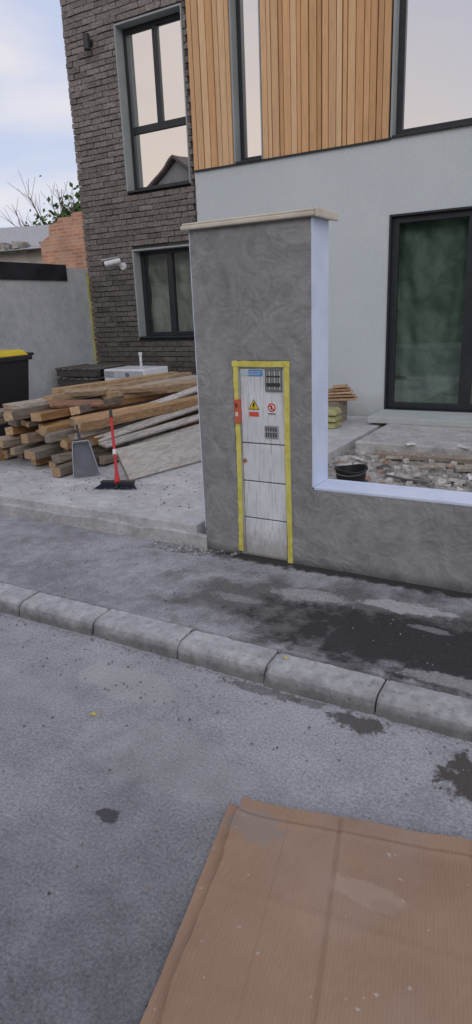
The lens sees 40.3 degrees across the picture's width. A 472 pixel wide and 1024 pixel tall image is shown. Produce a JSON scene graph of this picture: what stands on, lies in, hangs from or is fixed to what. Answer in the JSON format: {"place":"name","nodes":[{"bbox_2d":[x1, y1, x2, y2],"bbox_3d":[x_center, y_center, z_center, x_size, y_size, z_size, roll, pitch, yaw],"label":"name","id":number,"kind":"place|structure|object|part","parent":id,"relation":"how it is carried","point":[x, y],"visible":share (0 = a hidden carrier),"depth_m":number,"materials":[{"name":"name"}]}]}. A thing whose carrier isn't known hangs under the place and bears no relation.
{"place":"outdoors","nodes":[
{"label":"outdoors","id":0,"kind":"place"},
{"bbox_2d":[0,241,40,253],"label":"roof rubble","id":1,"kind":"object","parent":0,"point":[13,245],"visible":0.81,"depth_m":18.65,"materials":[{"name":"grey stone"}]},
{"bbox_2d":[0,250,42,263],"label":"walls","id":2,"kind":"structure","parent":0,"point":[33,256],"depth_m":18.94,"materials":[{"name":"paint"}]},
{"bbox_2d":[0,224,50,251],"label":"roof","id":3,"kind":"structure","parent":2,"relation":"on","point":[33,236],"depth_m":20.23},
{"bbox_2d":[0,0,80,227],"label":"sky","id":4,"kind":"structure","parent":0,"point":[37,135],"materials":[{"name":"blue"}]},
{"bbox_2d":[40,211,98,361],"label":"ruined brick building","id":5,"kind":"structure","parent":0,"point":[63,243],"depth_m":17.30,"materials":[{"name":"orange brick"}]},
{"bbox_2d":[138,352,142,365],"bbox_3d":[-1.314,-1.905,9.380,0.177,0.825,0.054,8,20,29],"label":"waste pipe","id":6,"kind":"object","parent":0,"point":[140,357],"visible":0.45,"depth_m":9.29,"materials":[{"name":"white plastic"}]},
{"bbox_2d":[0,416,386,548],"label":"driveway","id":7,"kind":"structure","parent":0,"point":[141,515],"depth_m":5.08,"materials":[{"name":"concrete"}]},
{"bbox_2d":[0,349,33,435],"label":"wheelie bin","id":8,"kind":"object","parent":7,"relation":"on","point":[14,375],"visible":0.59,"depth_m":7.30,"materials":[{"name":"black plastic"}]},
{"bbox_2d":[72,425,99,476],"bbox_3d":[-1.371,-0.555,5.726,0.238,0.424,0.230,-9,19,-21],"label":"dustpan","id":9,"kind":"object","parent":7,"relation":"on","point":[84,461],"visible":1,"depth_m":5.71,"materials":[{"name":"grey metal"}]},
{"bbox_2d":[55,364,123,386],"bbox_3d":[-2.105,-1.799,9.406,0.762,0.668,0.652,8,20,29],"label":"pallet stack","id":10,"kind":"object","parent":7,"relation":"on","point":[78,374],"visible":0.33,"depth_m":9.14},
{"bbox_2d":[0,372,199,476],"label":"lumber pile","id":11,"kind":"object","parent":7,"relation":"on","point":[144,408],"visible":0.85,"depth_m":6.42,"materials":[{"name":"brown wood"}]},
{"bbox_2d":[94,409,136,489],"bbox_3d":[-1.109,-0.530,5.427,0.332,0.565,0.760,-9,19,-21],"label":"broom","id":12,"kind":"object","parent":7,"relation":"on","point":[115,482],"visible":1,"depth_m":5.28,"materials":[{"name":"red plastic"}]},
{"bbox_2d":[104,366,167,380],"bbox_3d":[-1.386,-1.693,9.015,0.700,0.645,0.590,8,20,29],"label":"washing machine","id":13,"kind":"object","parent":7,"relation":"on","point":[121,372],"visible":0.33,"depth_m":8.78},
{"bbox_3d":[-1.523,-1.637,8.782,0.660,0.560,0.039,8,20,29],"label":"door and panel","id":14,"kind":"part","parent":13,"relation":"part of","materials":[{"name":"white metal"}]},
{"bbox_2d":[116,430,200,479],"bbox_3d":[-0.308,-0.651,6.194,0.185,0.267,1.999,13,23,40],"label":"formwork board","id":15,"kind":"object","parent":7,"relation":"on","point":[144,459],"visible":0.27,"depth_m":5.78,"materials":[{"name":"grey wood"}]},
{"bbox_2d":[328,407,341,428],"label":"cement bags","id":16,"kind":"object","parent":7,"relation":"on","point":[334,417],"visible":0.48,"depth_m":7.43,"materials":[{"name":"yellow paper"}]},
{"bbox_2d":[328,384,357,421],"bbox_3d":[1.133,-1.343,7.927,0.757,0.433,0.368,5,19,21],"label":"plank stack","id":17,"kind":"object","parent":7,"relation":"on","point":[340,396],"visible":0.46,"depth_m":7.78,"materials":[{"name":"brown wood"}]},
{"bbox_2d":[0,612,471,1023],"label":"road","id":18,"kind":"structure","parent":0,"point":[93,944],"depth_m":2.25,"materials":[{"name":"grey asphalt"}]},
{"bbox_2d":[89,655,287,888],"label":"fallen leaves","id":19,"kind":"object","parent":18,"relation":"on","point":[94,713],"visible":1,"depth_m":2.69,"materials":[{"name":"plant"}]},
{"bbox_2d":[0,583,471,741],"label":"kerb","id":20,"kind":"structure","parent":18,"relation":"on","point":[446,714],"depth_m":2.91,"materials":[{"name":"concrete"}]},
{"bbox_2d":[0,458,471,1023],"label":"gravel bits","id":21,"kind":"object","parent":18,"relation":"on","point":[188,550],"visible":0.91,"depth_m":3.21,"materials":[{"name":"grey gravel"}]},
{"bbox_2d":[140,796,471,1023],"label":"cardboard sheet","id":22,"kind":"object","parent":18,"relation":"on","point":[295,916],"visible":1,"depth_m":1.69,"materials":[{"name":"brown cardboard"}]},
{"bbox_2d":[0,514,471,699],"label":"sidewalk","id":23,"kind":"structure","parent":0,"point":[128,583],"depth_m":3.51,"materials":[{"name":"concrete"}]},
{"bbox_2d":[328,447,471,491],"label":"courtyard","id":24,"kind":"structure","parent":0,"point":[398,474],"depth_m":5.69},
{"bbox_2d":[334,464,367,481],"bbox_3d":[0.926,-0.269,5.186,0.276,0.200,0.270,8,20,29],"label":"bucket","id":25,"kind":"object","parent":24,"relation":"on","point":[354,472],"visible":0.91,"depth_m":5.11,"materials":[{"name":"black plastic"}]},
{"bbox_2d":[326,442,471,491],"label":"rubble","id":26,"kind":"object","parent":24,"relation":"on","point":[413,469],"visible":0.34,"depth_m":5.69,"materials":[{"name":"grey stone"}]},
{"bbox_2d":[373,451,471,471],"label":"timber offcuts","id":27,"kind":"object","parent":24,"relation":"on","point":[439,458],"visible":0.8,"depth_m":6.05,"materials":[{"name":"wood"}]},
{"label":"ground","id":28,"kind":"structure","parent":0,"visible":0},
{"bbox_2d":[0,170,78,226],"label":"bare tree","id":29,"kind":"object","parent":28,"relation":"on","point":[61,204],"visible":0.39,"depth_m":23.33,"materials":[{"name":"brown plant"}]},
{"bbox_2d":[33,205,59,225],"bbox_3d":[-6.761,-9.398,26.662,4.234,5.627,5.368,-5,18,-7],"label":"tree","id":30,"kind":"object","parent":28,"relation":"on","point":[56,207],"depth_m":24.61,"materials":[{"name":"green plant"}]},
{"bbox_2d":[0,268,94,399],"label":"rendered wall","id":31,"kind":"structure","parent":28,"relation":"on","point":[47,324],"depth_m":9.22,"materials":[{"name":"grey paint"}]},
{"bbox_2d":[0,261,67,280],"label":"black flashing","id":32,"kind":"object","parent":31,"relation":"attached to","point":[28,271],"visible":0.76,"depth_m":8.82,"materials":[{"name":"black metal"}]},
{"bbox_2d":[86,274,96,363],"bbox_3d":[-2.212,-2.676,10.021,0.028,1.953,0.029,8,20,29],"label":"foam joint","id":33,"kind":"object","parent":31,"relation":"attached to","point":[89,296],"visible":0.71,"depth_m":9.92,"materials":[{"name":"yellow plastic"}]},
{"bbox_2d":[24,202,83,225],"bbox_3d":[-6.481,-9.185,25.249,5.141,6.058,4.726,8,20,29],"label":"tree","id":34,"kind":"object","parent":28,"relation":"on","point":[63,213],"depth_m":23.68,"materials":[{"name":"green plant"}]},
{"bbox_2d":[47,182,80,217],"bbox_3d":[-4.968,-9.895,26.050,5.630,6.807,5.588,8,20,29],"label":"tree","id":35,"kind":"object","parent":28,"relation":"on","point":[77,194],"depth_m":24.45,"materials":[{"name":"green plant"}]},
{"bbox_2d":[69,0,196,361],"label":"brick backing","id":36,"kind":"object","parent":28,"relation":"on","point":[163,339],"visible":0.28,"depth_m":9.24,"materials":[{"name":"brick"}]},
{"bbox_2d":[60,0,196,374],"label":"clinker bricks","id":37,"kind":"object","parent":36,"relation":"attached to","point":[103,17],"visible":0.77,"depth_m":9.04,"materials":[{"name":"grey brick"}]},
{"bbox_2d":[82,33,92,50],"bbox_3d":[-1.977,-6.270,8.592,0.089,0.180,0.144,8,20,29],"label":"wall lamp","id":38,"kind":"object","parent":37,"relation":"attached to","point":[87,43],"visible":1,"depth_m":8.55,"materials":[{"name":"black metal"}]},
{"bbox_2d":[101,256,126,269],"bbox_3d":[-1.761,-3.589,9.289,0.354,0.182,0.223,-5,18,-7],"label":"security camera","id":39,"kind":"object","parent":37,"relation":"attached to","point":[112,261],"visible":1,"depth_m":9.20,"materials":[{"name":"white plastic"}]},
{"bbox_2d":[113,3,191,190],"bbox_3d":[-1.046,-5.392,8.546,1.064,2.000,0.232,8,20,29],"label":"reveal","id":40,"kind":"object","parent":36,"relation":"attached to","point":[119,27],"visible":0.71,"depth_m":8.55,"materials":[{"name":"grey paint"}]},
{"bbox_2d":[122,12,188,189],"bbox_3d":[-1.008,-5.408,8.604,1.026,1.963,0.070,8,20,29],"label":"frame","id":41,"kind":"object","parent":36,"relation":"on","point":[161,124],"visible":0.48,"depth_m":8.58,"materials":[{"name":"black metal"}]},
{"bbox_2d":[127,18,188,187],"bbox_3d":[-1.011,-5.407,8.600,0.986,1.923,0.001,8,20,29],"label":"glass","id":42,"kind":"object","parent":41,"relation":"attached to","point":[162,156],"visible":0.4,"depth_m":8.61,"materials":[{"name":"white"}]},
{"bbox_2d":[127,182,190,193],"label":"sill","id":43,"kind":"structure","parent":36,"relation":"attached to","point":[159,187],"depth_m":8.73,"materials":[{"name":"black metal"}]},
{"bbox_2d":[132,244,188,336],"bbox_3d":[-0.953,-3.153,9.253,1.064,1.220,0.232,8,20,29],"label":"reveal","id":44,"kind":"object","parent":36,"relation":"attached to","point":[139,291],"visible":0.45,"depth_m":9.41,"materials":[{"name":"grey paint"}]},
{"bbox_2d":[139,335,193,337],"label":"sill","id":45,"kind":"structure","parent":36,"relation":"attached to","point":[183,336],"depth_m":9.32,"materials":[{"name":"black metal"}]},
{"bbox_2d":[140,247,193,335],"bbox_3d":[-0.915,-3.169,9.311,1.026,1.183,0.070,8,20,29],"label":"frame","id":46,"kind":"object","parent":45,"relation":"on","point":[169,253],"visible":0.63,"depth_m":9.36,"materials":[{"name":"black metal"}]},
{"bbox_2d":[148,252,193,331],"bbox_3d":[-0.832,-3.216,9.449,1.026,1.183,0.084,8,20,29],"label":"curtain","id":47,"kind":"object","parent":36,"relation":"hanging from","point":[158,279],"visible":0.55,"depth_m":9.52,"materials":[{"name":"grey fabric"}]},
{"bbox_2d":[147,256,152,330],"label":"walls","id":48,"kind":"structure","parent":28,"relation":"on","point":[150,294],"depth_m":10.68,"materials":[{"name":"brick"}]},
{"bbox_2d":[188,217,328,565],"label":"gate pillar","id":49,"kind":"structure","parent":28,"relation":"on","point":[260,291],"depth_m":3.69,"materials":[{"name":"grey concrete"}]},
{"bbox_2d":[180,207,337,231],"bbox_3d":[0.117,-1.617,3.591,0.853,0.045,0.290,8,20,29],"label":"coping stone","id":50,"kind":"object","parent":49,"relation":"on","point":[322,213],"visible":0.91,"depth_m":3.44,"materials":[{"name":"stone"}]},
{"bbox_2d":[232,360,292,563],"bbox_3d":[0.213,-0.283,3.976,0.386,1.292,0.229,8,20,29],"label":"electric meter cabinet","id":51,"kind":"object","parent":28,"relation":"on","point":[262,400],"visible":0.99,"depth_m":3.88,"materials":[{"name":"white painted wood"}]},
{"bbox_3d":[0.159,-0.621,3.798,0.290,0.437,0.011,8,20,29],"label":"meter door","id":52,"kind":"part","parent":51,"relation":"part of","materials":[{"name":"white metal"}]},
{"bbox_3d":[0.173,-0.296,3.901,0.290,0.231,0.011,8,20,29],"label":"fuse door","id":53,"kind":"part","parent":51,"relation":"part of","materials":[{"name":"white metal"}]},
{"bbox_2d":[265,369,282,438],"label":"meter windows","id":54,"kind":"structure","parent":51,"relation":"in","point":[273,377],"depth_m":3.71,"materials":[{"name":"glass"}]},
{"bbox_2d":[195,125,471,415],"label":"stucco wall","id":55,"kind":"structure","parent":28,"relation":"on","point":[365,191],"depth_m":7.72,"materials":[{"name":"white paint"}]},
{"bbox_2d":[235,158,261,163],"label":"sill","id":56,"kind":"structure","parent":55,"relation":"on","point":[249,160],"depth_m":8.00,"materials":[{"name":"black metal"}]},
{"bbox_2d":[194,138,390,171],"bbox_3d":[0.592,-4.306,7.790,2.610,0.014,0.031,8,20,29],"label":"drip rail","id":57,"kind":"object","parent":55,"relation":"attached to","point":[380,140],"visible":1,"depth_m":7.69,"materials":[{"name":"black metal"}]},
{"bbox_2d":[278,0,393,154],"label":"cladding backing","id":58,"kind":"object","parent":55,"relation":"on","point":[377,69],"visible":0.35,"depth_m":7.05,"materials":[{"name":"brown wood"}]},
{"bbox_2d":[228,0,262,163],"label":"reveal","id":59,"kind":"object","parent":58,"relation":"attached to","point":[234,75],"visible":0.5,"depth_m":7.84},
{"bbox_2d":[236,0,261,160],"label":"frame","id":60,"kind":"object","parent":58,"relation":"attached to","point":[240,78],"visible":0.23,"depth_m":7.94,"materials":[{"name":"black metal"}]},
{"bbox_2d":[241,0,260,157],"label":"glass","id":61,"kind":"object","parent":60,"relation":"attached to","point":[250,38],"visible":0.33,"depth_m":7.88,"materials":[{"name":"white"}]},
{"bbox_2d":[185,0,392,169],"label":"larch slats","id":62,"kind":"object","parent":58,"relation":"attached to","point":[315,54],"visible":1,"depth_m":7.44,"materials":[{"name":"brown wood"}]},
{"bbox_2d":[390,0,399,137],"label":"reveal","id":63,"kind":"object","parent":58,"relation":"attached to","point":[395,65],"visible":0.67,"depth_m":6.98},
{"bbox_2d":[384,206,471,408],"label":"reveal","id":64,"kind":"object","parent":55,"relation":"attached to","point":[389,287],"visible":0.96,"depth_m":7.59,"materials":[{"name":"grey paint"}]},
{"bbox_2d":[386,408,471,412],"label":"sill","id":65,"kind":"structure","parent":55,"relation":"attached to","point":[429,410],"depth_m":7.80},
{"bbox_2d":[387,209,471,410],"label":"frame","id":66,"kind":"object","parent":65,"relation":"on","point":[464,391],"visible":1,"depth_m":7.53,"materials":[{"name":"black metal"}]},
{"bbox_2d":[392,122,471,137],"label":"sill","id":67,"kind":"structure","parent":55,"relation":"on","point":[433,130],"depth_m":6.92,"materials":[{"name":"black metal"}]},
{"bbox_2d":[396,0,471,134],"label":"frame","id":68,"kind":"object","parent":67,"relation":"on","point":[401,66],"visible":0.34,"depth_m":7.03,"materials":[{"name":"black metal"}]},
{"bbox_2d":[403,0,471,128],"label":"glass","id":69,"kind":"object","parent":68,"relation":"in","point":[438,74],"depth_m":6.87,"materials":[{"name":"white"}]},
{"bbox_2d":[394,217,471,403],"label":"curtain","id":70,"kind":"object","parent":55,"relation":"hanging from","point":[432,275],"visible":0.77,"depth_m":7.71,"materials":[{"name":"green fabric"}]},
{"bbox_2d":[313,489,471,593],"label":"rendered wall","id":71,"kind":"structure","parent":28,"relation":"on","point":[429,544],"depth_m":3.60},
{"bbox_2d":[314,479,471,506],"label":"coping","id":72,"kind":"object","parent":71,"relation":"on","point":[461,498],"depth_m":3.61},
{"bbox_2d":[355,409,471,455],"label":"terrace","id":73,"kind":"structure","parent":28,"relation":"on","point":[434,432],"depth_m":6.85,"materials":[{"name":"concrete"}]}
]}

